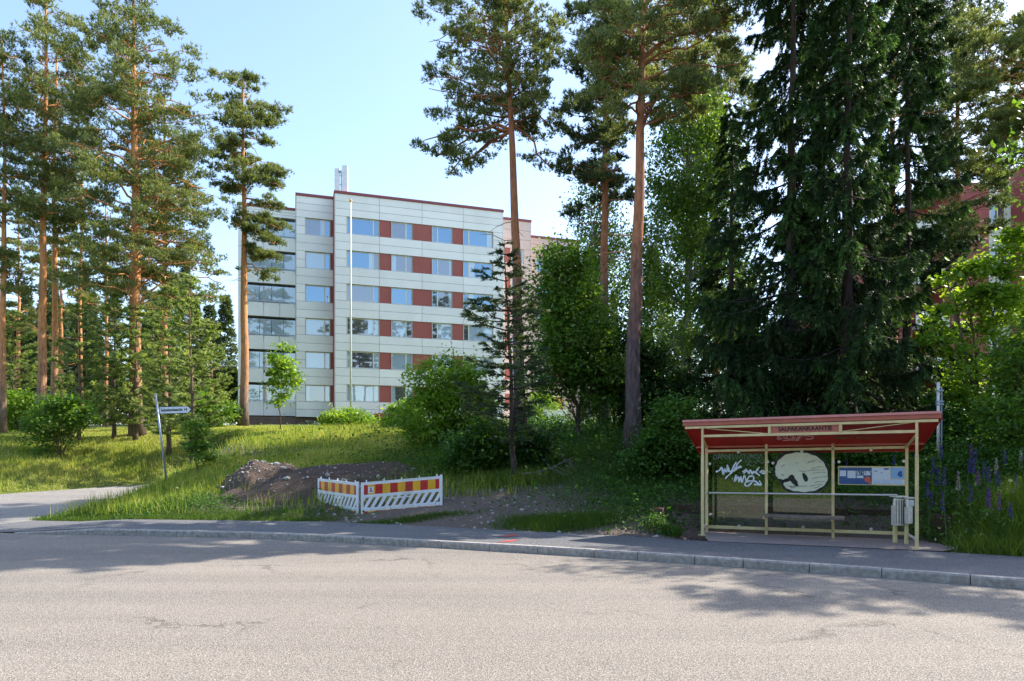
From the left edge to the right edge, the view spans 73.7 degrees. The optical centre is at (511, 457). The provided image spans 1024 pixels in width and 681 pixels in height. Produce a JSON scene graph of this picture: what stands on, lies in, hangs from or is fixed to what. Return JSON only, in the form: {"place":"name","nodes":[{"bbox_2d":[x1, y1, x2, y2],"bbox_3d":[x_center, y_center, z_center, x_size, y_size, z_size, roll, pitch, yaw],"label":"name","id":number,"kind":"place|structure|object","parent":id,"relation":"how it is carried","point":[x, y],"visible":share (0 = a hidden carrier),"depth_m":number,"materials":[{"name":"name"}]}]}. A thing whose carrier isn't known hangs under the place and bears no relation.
{"place":"outdoors","nodes":[
{"label":"outdoors","id":0,"kind":"place"},
{"bbox_2d":[0,484,148,523],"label":"side road","id":1,"kind":"structure","parent":0,"point":[19,507],"depth_m":23.92,"materials":[{"name":"asphalt"}]},
{"bbox_2d":[0,423,1014,575],"bbox_3d":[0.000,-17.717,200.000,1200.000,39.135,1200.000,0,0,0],"label":"ground","id":2,"kind":"structure","parent":0,"point":[689,534],"depth_m":16.49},
{"bbox_2d":[6,309,49,425],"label":"young pine","id":3,"kind":"object","parent":2,"relation":"on","point":[12,373],"visible":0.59,"depth_m":44.01,"materials":[{"name":"green plant"}]},
{"bbox_2d":[6,207,49,426],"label":"pine tree","id":4,"kind":"object","parent":2,"relation":"on","point":[14,304],"visible":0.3,"depth_m":51.92,"materials":[{"name":"green plant"}]},
{"bbox_2d":[6,387,49,431],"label":"leafy shrub","id":5,"kind":"object","parent":2,"relation":"on","point":[16,399],"visible":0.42,"depth_m":39.37,"materials":[{"name":"green plant"}]},
{"bbox_2d":[0,39,70,433],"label":"pine tree","id":6,"kind":"object","parent":2,"relation":"on","point":[24,289],"visible":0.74,"depth_m":35.93,"materials":[{"name":"green plant"}]},
{"bbox_2d":[0,0,113,432],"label":"pine tree","id":7,"kind":"object","parent":2,"relation":"on","point":[47,91],"visible":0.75,"depth_m":36.42,"materials":[{"name":"green plant"}]},
{"bbox_2d":[0,43,115,429],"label":"pine tree","id":8,"kind":"object","parent":2,"relation":"on","point":[58,231],"visible":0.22,"depth_m":39.86,"materials":[{"name":"green plant"}]},
{"bbox_2d":[9,390,112,457],"bbox_3d":[-20.451,-1.437,30.949,4.711,3.144,3.213,0,0,23],"label":"leafy shrub","id":9,"kind":"object","parent":2,"relation":"on","point":[67,414],"visible":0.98,"depth_m":30.64,"materials":[{"name":"green plant"}]},
{"bbox_2d":[28,229,93,425],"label":"pine tree","id":10,"kind":"object","parent":2,"relation":"on","point":[60,309],"visible":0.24,"depth_m":54.91,"materials":[{"name":"green plant"}]},
{"bbox_2d":[46,302,116,440],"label":"young pine","id":11,"kind":"object","parent":2,"relation":"on","point":[66,378],"visible":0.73,"depth_m":33.81,"materials":[{"name":"green plant"}]},
{"bbox_2d":[47,168,118,426],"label":"pine tree","id":12,"kind":"object","parent":2,"relation":"on","point":[80,295],"visible":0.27,"depth_m":45.76,"materials":[{"name":"green plant"}]},
{"bbox_2d":[60,208,141,426],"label":"pine tree","id":13,"kind":"object","parent":2,"relation":"on","point":[97,310],"visible":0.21,"depth_m":49.94,"materials":[{"name":"green plant"}]},
{"bbox_2d":[81,292,139,438],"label":"young pine","id":14,"kind":"object","parent":2,"relation":"on","point":[114,334],"visible":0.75,"depth_m":34.73,"materials":[{"name":"green plant"}]},
{"bbox_2d":[6,257,237,426],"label":"distant wood","id":15,"kind":"object","parent":2,"relation":"on","point":[226,311],"visible":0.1,"depth_m":66.26,"materials":[{"name":"plant"}]},
{"bbox_2d":[105,304,167,440],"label":"young pine","id":16,"kind":"object","parent":2,"relation":"on","point":[137,415],"visible":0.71,"depth_m":34.71,"materials":[{"name":"green plant"}]},
{"bbox_2d":[35,0,248,436],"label":"pine tree","id":17,"kind":"object","parent":2,"relation":"on","point":[131,98],"visible":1,"depth_m":35.25,"materials":[{"name":"green plant"}]},
{"bbox_2d":[117,300,189,423],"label":"young pine","id":18,"kind":"object","parent":2,"relation":"on","point":[145,330],"visible":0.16,"depth_m":47.70,"materials":[{"name":"green plant"}]},
{"bbox_2d":[132,284,200,455],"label":"young pine","id":19,"kind":"object","parent":2,"relation":"on","point":[159,314],"visible":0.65,"depth_m":32.64,"materials":[{"name":"green plant"}]},
{"bbox_2d":[102,104,231,425],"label":"pine tree","id":20,"kind":"object","parent":2,"relation":"on","point":[220,271],"visible":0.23,"depth_m":41.00,"materials":[{"name":"green plant"}]},
{"bbox_2d":[154,394,191,479],"bbox_3d":[-12.001,-0.675,24.152,1.337,3.151,0.166,0,0,0],"label":"street sign","id":21,"kind":"object","parent":2,"relation":"on","point":[174,409],"visible":0.99,"depth_m":24.14,"materials":[{"name":"metal"}]},
{"bbox_2d":[152,272,233,463],"bbox_3d":[-14.456,-3.528,31.061,3.536,9.816,3.209,0,0,0],"label":"young pine","id":22,"kind":"object","parent":2,"relation":"on","point":[194,325],"visible":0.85,"depth_m":30.83,"materials":[{"name":"green plant"}]},
{"bbox_2d":[170,411,224,472],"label":"leafy shrub","id":23,"kind":"object","parent":2,"relation":"on","point":[193,446],"visible":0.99,"depth_m":23.86,"materials":[{"name":"green plant"}]},
{"bbox_2d":[160,389,242,427],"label":"leafy shrub","id":24,"kind":"object","parent":2,"relation":"on","point":[203,409],"visible":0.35,"depth_m":39.81,"materials":[{"name":"green plant"}]},
{"bbox_2d":[186,320,239,413],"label":"young pine","id":25,"kind":"object","parent":2,"relation":"on","point":[209,326],"visible":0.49,"depth_m":45.94,"materials":[{"name":"green plant"}]},
{"bbox_2d":[202,67,295,425],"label":"pine tree","id":26,"kind":"object","parent":2,"relation":"on","point":[264,172],"visible":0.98,"depth_m":41.79,"materials":[{"name":"green plant"}]},
{"bbox_2d":[217,459,298,493],"bbox_3d":[-7.600,0.762,20.900,3.450,1.419,2.990,0,0,0],"label":"dirt heap","id":27,"kind":"object","parent":2,"relation":"on","point":[244,475],"visible":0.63,"depth_m":20.43,"materials":[{"name":"soil"}]},
{"bbox_2d":[260,339,307,428],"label":"rowan tree","id":28,"kind":"object","parent":2,"relation":"on","point":[282,363],"visible":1,"depth_m":34.70,"materials":[{"name":"green plant"}]},
{"bbox_2d":[217,461,433,505],"bbox_3d":[-5.400,0.947,20.150,7.590,1.684,2.645,0,0,-16],"label":"dirt heap","id":29,"kind":"object","parent":2,"relation":"on","point":[302,479],"visible":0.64,"depth_m":19.66,"materials":[{"name":"soil"}]},
{"bbox_2d":[318,477,358,513],"bbox_3d":[-4.655,1.058,18.225,1.952,1.056,0.100,0,0,44],"label":"road barrier","id":30,"kind":"object","parent":2,"relation":"on","point":[346,489],"visible":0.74,"depth_m":18.07,"materials":[{"name":"white plastic"}]},
{"bbox_2d":[315,402,380,425],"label":"round bush","id":31,"kind":"object","parent":2,"relation":"on","point":[334,417],"visible":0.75,"depth_m":42.29,"materials":[{"name":"green plant"}]},
{"bbox_2d":[349,199,351,407],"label":"flagpole","id":32,"kind":"object","parent":2,"relation":"on","point":[350,200],"visible":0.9,"depth_m":44.95,"materials":[{"name":"metal"}]},
{"bbox_2d":[361,474,441,513],"bbox_3d":[-2.825,1.004,17.475,2.091,1.156,0.100,0,0,1],"label":"road barrier","id":33,"kind":"object","parent":2,"relation":"on","point":[419,486],"visible":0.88,"depth_m":17.46,"materials":[{"name":"white plastic"}]},
{"bbox_2d":[377,395,430,428],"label":"leafy shrub","id":34,"kind":"object","parent":2,"relation":"on","point":[391,407],"visible":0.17,"depth_m":31.55,"materials":[{"name":"green plant"}]},
{"bbox_2d":[237,190,579,424],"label":"apartment building","id":35,"kind":"structure","parent":2,"relation":"on","point":[416,281],"depth_m":58.23,"materials":[{"name":"concrete"}]},
{"bbox_2d":[305,218,329,236],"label":"window","id":36,"kind":"structure","parent":35,"relation":"in","point":[315,227],"depth_m":57.93,"materials":[{"name":"glass"}]},
{"bbox_2d":[305,251,329,269],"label":"window","id":37,"kind":"structure","parent":35,"relation":"in","point":[313,260],"depth_m":57.93,"materials":[{"name":"glass"}]},
{"bbox_2d":[305,285,329,302],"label":"window","id":38,"kind":"structure","parent":35,"relation":"in","point":[313,293],"depth_m":57.93,"materials":[{"name":"glass"}]},
{"bbox_2d":[305,318,329,335],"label":"window","id":39,"kind":"structure","parent":35,"relation":"in","point":[314,327],"depth_m":57.93,"materials":[{"name":"glass"}]},
{"bbox_2d":[305,351,330,369],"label":"window","id":40,"kind":"structure","parent":35,"relation":"in","point":[313,360],"depth_m":57.93,"materials":[{"name":"glass"}]},
{"bbox_2d":[305,385,330,402],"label":"window","id":41,"kind":"structure","parent":35,"relation":"in","point":[313,393],"depth_m":57.93,"materials":[{"name":"glass"}]},
{"bbox_2d":[335,165,347,190],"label":"rooftop antenna","id":42,"kind":"object","parent":35,"relation":"on","point":[344,178],"visible":0.8,"depth_m":58.18,"materials":[{"name":"metal"}]},
{"bbox_2d":[346,217,378,236],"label":"window","id":43,"kind":"structure","parent":35,"relation":"in","point":[365,227],"depth_m":57.83,"materials":[{"name":"glass"}]},
{"bbox_2d":[346,318,378,335],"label":"window","id":44,"kind":"structure","parent":35,"relation":"in","point":[365,327],"depth_m":57.83,"materials":[{"name":"glass"}]},
{"bbox_2d":[347,251,378,269],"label":"window","id":45,"kind":"structure","parent":35,"relation":"in","point":[361,260],"depth_m":57.83,"materials":[{"name":"glass"}]},
{"bbox_2d":[347,284,378,302],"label":"window","id":46,"kind":"structure","parent":35,"relation":"in","point":[360,293],"depth_m":57.83,"materials":[{"name":"glass"}]},
{"bbox_2d":[346,385,379,402],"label":"window","id":47,"kind":"structure","parent":35,"relation":"in","point":[360,393],"depth_m":57.83,"materials":[{"name":"glass"}]},
{"bbox_2d":[347,351,379,369],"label":"window","id":48,"kind":"structure","parent":35,"relation":"in","point":[360,360],"depth_m":57.83,"materials":[{"name":"glass"}]},
{"bbox_2d":[391,222,411,239],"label":"window","id":49,"kind":"structure","parent":35,"relation":"in","point":[398,230],"depth_m":58.82,"materials":[{"name":"glass"}]},
{"bbox_2d":[391,255,411,272],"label":"window","id":50,"kind":"structure","parent":35,"relation":"in","point":[399,263],"depth_m":58.82,"materials":[{"name":"glass"}]},
{"bbox_2d":[391,320,411,337],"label":"window","id":51,"kind":"structure","parent":35,"relation":"in","point":[402,329],"depth_m":58.82,"materials":[{"name":"glass"}]},
{"bbox_2d":[391,353,411,370],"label":"window","id":52,"kind":"structure","parent":35,"relation":"in","point":[398,360],"depth_m":58.79,"materials":[{"name":"glass"}]},
{"bbox_2d":[391,386,411,402],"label":"window","id":53,"kind":"structure","parent":35,"relation":"in","point":[396,391],"depth_m":58.74,"materials":[{"name":"glass"}]},
{"bbox_2d":[391,287,412,305],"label":"window","id":54,"kind":"structure","parent":35,"relation":"in","point":[399,296],"depth_m":58.82,"materials":[{"name":"glass"}]},
{"bbox_2d":[432,226,451,243],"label":"window","id":55,"kind":"structure","parent":35,"relation":"in","point":[439,234],"depth_m":59.90,"materials":[{"name":"glass"}]},
{"bbox_2d":[432,258,451,275],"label":"window","id":56,"kind":"structure","parent":35,"relation":"in","point":[443,267],"depth_m":59.89,"materials":[{"name":"glass"}]},
{"bbox_2d":[432,291,451,307],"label":"window","id":57,"kind":"structure","parent":35,"relation":"in","point":[442,299],"depth_m":59.89,"materials":[{"name":"glass"}]},
{"bbox_2d":[432,323,451,339],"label":"window","id":58,"kind":"structure","parent":35,"relation":"in","point":[440,331],"depth_m":59.89,"materials":[{"name":"glass"}]},
{"bbox_2d":[463,229,492,247],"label":"window","id":59,"kind":"structure","parent":35,"relation":"in","point":[470,237],"depth_m":60.89,"materials":[{"name":"glass"}]},
{"bbox_2d":[463,261,492,278],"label":"window","id":60,"kind":"structure","parent":35,"relation":"in","point":[467,266],"depth_m":60.77,"materials":[{"name":"glass"}]},
{"bbox_2d":[463,293,492,308],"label":"window","id":61,"kind":"structure","parent":35,"relation":"in","point":[465,295],"depth_m":60.76,"materials":[{"name":"glass"}]},
{"bbox_2d":[463,325,492,341],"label":"window","id":62,"kind":"structure","parent":35,"relation":"in","point":[469,332],"depth_m":60.83,"materials":[{"name":"glass"}]},
{"bbox_2d":[375,341,507,452],"bbox_3d":[-2.360,-1.925,25.116,5.059,4.814,3.921,0,0,0],"label":"leafy shrub","id":63,"kind":"object","parent":2,"relation":"on","point":[440,402],"visible":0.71,"depth_m":24.44,"materials":[{"name":"green plant"}]},
{"bbox_2d":[204,467,685,537],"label":"gravel","id":64,"kind":"structure","parent":2,"relation":"on","point":[521,509],"depth_m":16.97,"materials":[{"name":"gravel"}]},
{"bbox_2d":[423,411,526,475],"bbox_3d":[-1.083,-0.335,20.512,3.131,2.141,2.750,0,0,12],"label":"leafy shrub","id":65,"kind":"object","parent":2,"relation":"on","point":[478,442],"visible":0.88,"depth_m":20.00,"materials":[{"name":"green plant"}]},
{"bbox_2d":[409,0,571,433],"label":"pine tree","id":66,"kind":"object","parent":2,"relation":"on","point":[501,15],"visible":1,"depth_m":25.84,"materials":[{"name":"green plant"}]},
{"bbox_2d":[450,240,557,476],"bbox_3d":[-0.219,-2.683,19.139,3.074,6.903,3.121,0,0,0],"label":"young pine","id":67,"kind":"object","parent":2,"relation":"on","point":[530,362],"visible":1,"depth_m":19.06,"materials":[{"name":"plant"}]},
{"bbox_2d":[0,421,1023,556],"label":"grass","id":68,"kind":"structure","parent":2,"relation":"on","point":[540,522],"depth_m":20.59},
{"bbox_2d":[2,384,1023,550],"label":"undergrowth","id":69,"kind":"object","parent":2,"relation":"on","point":[958,454],"visible":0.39,"depth_m":16.01,"materials":[{"name":"green plant"}]},
{"bbox_2d":[498,423,573,472],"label":"leafy shrub","id":70,"kind":"object","parent":2,"relation":"on","point":[521,453],"visible":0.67,"depth_m":20.21,"materials":[{"name":"green plant"}]},
{"bbox_2d":[507,390,570,422],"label":"leafy shrub","id":71,"kind":"object","parent":2,"relation":"on","point":[541,406],"visible":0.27,"depth_m":39.47,"materials":[{"name":"green plant"}]},
{"bbox_2d":[496,232,648,443],"bbox_3d":[2.106,-4.126,24.009,5.456,7.667,4.476,0,0,0],"label":"maple tree","id":72,"kind":"object","parent":2,"relation":"on","point":[568,359],"visible":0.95,"depth_m":23.42,"materials":[{"name":"green plant"}]},
{"bbox_2d":[542,156,653,427],"bbox_3d":[3.921,-7.590,30.961,5.424,13.156,4.305,0,0,0],"label":"birch tree","id":73,"kind":"object","parent":2,"relation":"on","point":[595,232],"visible":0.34,"depth_m":30.77,"materials":[{"name":"green plant"}]},
{"bbox_2d":[543,0,689,431],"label":"pine tree","id":74,"kind":"object","parent":2,"relation":"on","point":[591,172],"visible":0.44,"depth_m":27.55,"materials":[{"name":"green plant"}]},
{"bbox_2d":[579,307,693,437],"bbox_3d":[4.533,-2.917,24.929,5.125,4.940,3.876,0,0,0],"label":"maple tree","id":75,"kind":"object","parent":2,"relation":"on","point":[652,357],"visible":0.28,"depth_m":24.35,"materials":[{"name":"green plant"}]},
{"bbox_2d":[603,360,714,434],"bbox_3d":[5.364,-1.797,24.073,4.211,3.157,3.244,0,0,0],"label":"leafy shrub","id":76,"kind":"object","parent":2,"relation":"on","point":[683,381],"visible":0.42,"depth_m":23.59,"materials":[{"name":"green plant"}]},
{"bbox_2d":[562,0,759,450],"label":"pine tree","id":77,"kind":"object","parent":2,"relation":"on","point":[609,73],"visible":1,"depth_m":20.78,"materials":[{"name":"green plant"}]},
{"bbox_2d":[612,388,719,482],"bbox_3d":[3.994,-0.538,17.985,2.815,2.548,2.560,0,0,-27],"label":"leafy shrub","id":78,"kind":"object","parent":2,"relation":"on","point":[664,448],"visible":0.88,"depth_m":17.65,"materials":[{"name":"green plant"}]},
{"bbox_2d":[578,244,786,419],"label":"distant wood","id":79,"kind":"object","parent":2,"relation":"on","point":[779,290],"visible":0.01,"depth_m":75.44,"materials":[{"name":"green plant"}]},
{"bbox_2d":[617,70,770,397],"bbox_3d":[7.953,-9.047,30.070,6.877,15.970,5.195,0,0,0],"label":"birch tree","id":80,"kind":"object","parent":2,"relation":"on","point":[680,198],"visible":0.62,"depth_m":29.19,"materials":[{"name":"green plant"}]},
{"bbox_2d":[637,0,804,397],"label":"pine tree","id":81,"kind":"object","parent":2,"relation":"on","point":[707,46],"visible":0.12,"depth_m":30.63,"materials":[{"name":"green plant"}]},
{"bbox_2d":[684,96,782,418],"bbox_3d":[7.887,-6.647,24.089,4.104,12.131,4.271,0,0,0],"label":"spruce tree","id":82,"kind":"object","parent":2,"relation":"on","point":[722,184],"visible":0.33,"depth_m":23.95,"materials":[{"name":"green plant"}]},
{"bbox_2d":[679,7,788,413],"bbox_3d":[10.494,-11.947,33.685,4.786,21.040,5.842,0,0,40],"label":"pine tree","id":83,"kind":"object","parent":2,"relation":"on","point":[733,87],"visible":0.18,"depth_m":33.21,"materials":[{"name":"green plant"}]},
{"bbox_2d":[682,409,853,484],"bbox_3d":[6.266,-0.179,17.106,4.141,2.007,3.350,0,0,0],"label":"leafy shrub","id":84,"kind":"object","parent":2,"relation":"on","point":[773,457],"visible":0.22,"depth_m":16.57,"materials":[{"name":"green plant"}]},
{"bbox_2d":[685,0,859,442],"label":"spruce tree","id":85,"kind":"object","parent":2,"relation":"on","point":[763,386],"visible":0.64,"depth_m":20.19,"materials":[{"name":"green plant"}]},
{"bbox_2d":[651,504,952,539],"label":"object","id":86,"kind":"structure","parent":2,"relation":"on","point":[806,510],"depth_m":14.55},
{"bbox_2d":[734,0,904,417],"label":"spruce tree","id":87,"kind":"object","parent":2,"relation":"on","point":[865,241],"visible":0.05,"depth_m":21.90,"materials":[{"name":"green plant"}]},
{"bbox_2d":[760,0,949,452],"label":"spruce tree","id":88,"kind":"object","parent":2,"relation":"on","point":[844,254],"visible":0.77,"depth_m":18.08,"materials":[{"name":"green plant"}]},
{"bbox_2d":[816,441,956,472],"bbox_3d":[8.896,0.020,16.494,3.822,1.595,2.694,0,0,0],"label":"leafy shrub","id":89,"kind":"object","parent":2,"relation":"on","point":[852,458],"visible":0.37,"depth_m":15.95,"materials":[{"name":"green plant"}]},
{"bbox_2d":[827,0,975,390],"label":"pine tree","id":90,"kind":"object","parent":2,"relation":"on","point":[950,40],"visible":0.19,"depth_m":28.66,"materials":[{"name":"green plant"}]},
{"bbox_2d":[798,159,1023,400],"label":"red building","id":91,"kind":"structure","parent":2,"relation":"on","point":[1010,211],"depth_m":43.71,"materials":[{"name":"brick"}]},
{"bbox_2d":[853,0,989,413],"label":"spruce tree","id":92,"kind":"object","parent":2,"relation":"on","point":[898,154],"visible":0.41,"depth_m":21.95,"materials":[{"name":"green plant"}]},
{"bbox_2d":[919,481,942,541],"bbox_3d":[7.897,1.026,12.924,0.412,1.189,0.446,0,0,0],"label":"lupin","id":93,"kind":"object","parent":2,"relation":"on","point":[928,494],"visible":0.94,"depth_m":12.90,"materials":[{"name":"green plant"}]},
{"bbox_2d":[935,382,943,456],"bbox_3d":[9.708,-0.743,15.500,0.140,1.914,0.090,0,0,0],"label":"metal mast","id":94,"kind":"object","parent":2,"relation":"on","point":[937,401],"visible":0.73,"depth_m":15.48,"materials":[{"name":"metal"}]},
{"bbox_2d":[934,492,962,551],"bbox_3d":[7.681,1.229,11.989,0.449,1.243,0.461,0,0,0],"label":"lupin","id":95,"kind":"object","parent":2,"relation":"on","point":[945,539],"visible":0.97,"depth_m":12.01,"materials":[{"name":"green plant"}]},
{"bbox_2d":[883,0,1023,356],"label":"pine tree","id":96,"kind":"object","parent":2,"relation":"on","point":[947,132],"visible":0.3,"depth_m":31.12,"materials":[{"name":"green plant"}]},
{"bbox_2d":[907,381,1010,448],"bbox_3d":[11.805,-0.786,16.929,3.761,2.150,2.954,0,0,0],"label":"leafy shrub","id":97,"kind":"object","parent":2,"relation":"on","point":[947,420],"visible":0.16,"depth_m":16.66,"materials":[{"name":"green plant"}]},
{"bbox_2d":[903,221,1023,410],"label":"maple tree","id":98,"kind":"object","parent":2,"relation":"on","point":[979,299],"visible":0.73,"depth_m":17.29,"materials":[{"name":"green plant"}]},
{"bbox_2d":[936,1,1023,186],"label":"pine tree","id":99,"kind":"object","parent":2,"relation":"on","point":[1005,117],"visible":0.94,"depth_m":26.08,"materials":[{"name":"green plant"}]},
{"bbox_2d":[942,309,1023,447],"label":"maple tree","id":100,"kind":"object","parent":2,"relation":"on","point":[1012,370],"visible":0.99,"depth_m":15.04,"materials":[{"name":"green plant"}]},
{"bbox_2d":[975,85,1023,276],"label":"maple tree","id":101,"kind":"object","parent":2,"relation":"on","point":[1012,152],"visible":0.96,"depth_m":18.13,"materials":[{"name":"green plant"}]},
{"bbox_2d":[0,533,1023,680],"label":"road","id":102,"kind":"structure","parent":0,"point":[115,608],"depth_m":7.28,"materials":[{"name":"asphalt"}]},
{"bbox_2d":[13,528,1023,588],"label":"kerb","id":103,"kind":"structure","parent":102,"relation":"on","point":[939,577],"depth_m":11.63,"materials":[{"name":"stone"}]},
{"bbox_2d":[0,519,1023,577],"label":"pavement","id":104,"kind":"structure","parent":0,"point":[992,565],"depth_m":12.85,"materials":[{"name":"asphalt"}]},
{"bbox_2d":[0,0,1023,424],"label":"sky","id":105,"kind":"structure","parent":0,"point":[349,71],"materials":[{"name":"blue"}]},
{"bbox_2d":[700,531,953,550],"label":"paving","id":106,"kind":"structure","parent":0,"point":[807,540],"depth_m":12.94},
{"bbox_2d":[682,411,941,548],"bbox_3d":[5.827,0.412,13.514,4.577,2.415,1.434,0,0,33],"label":"bus shelter","id":107,"kind":"object","parent":106,"relation":"on","point":[799,442],"visible":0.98,"depth_m":13.42,"materials":[{"name":"beige paint"}]},
{"bbox_2d":[889,495,907,542],"bbox_3d":[7.173,1.162,12.694,0.234,0.896,0.282,0,0,0],"label":"litter bin","id":108,"kind":"object","parent":106,"relation":"on","point":[897,511],"visible":1,"depth_m":12.61,"materials":[{"name":"metal"}]},
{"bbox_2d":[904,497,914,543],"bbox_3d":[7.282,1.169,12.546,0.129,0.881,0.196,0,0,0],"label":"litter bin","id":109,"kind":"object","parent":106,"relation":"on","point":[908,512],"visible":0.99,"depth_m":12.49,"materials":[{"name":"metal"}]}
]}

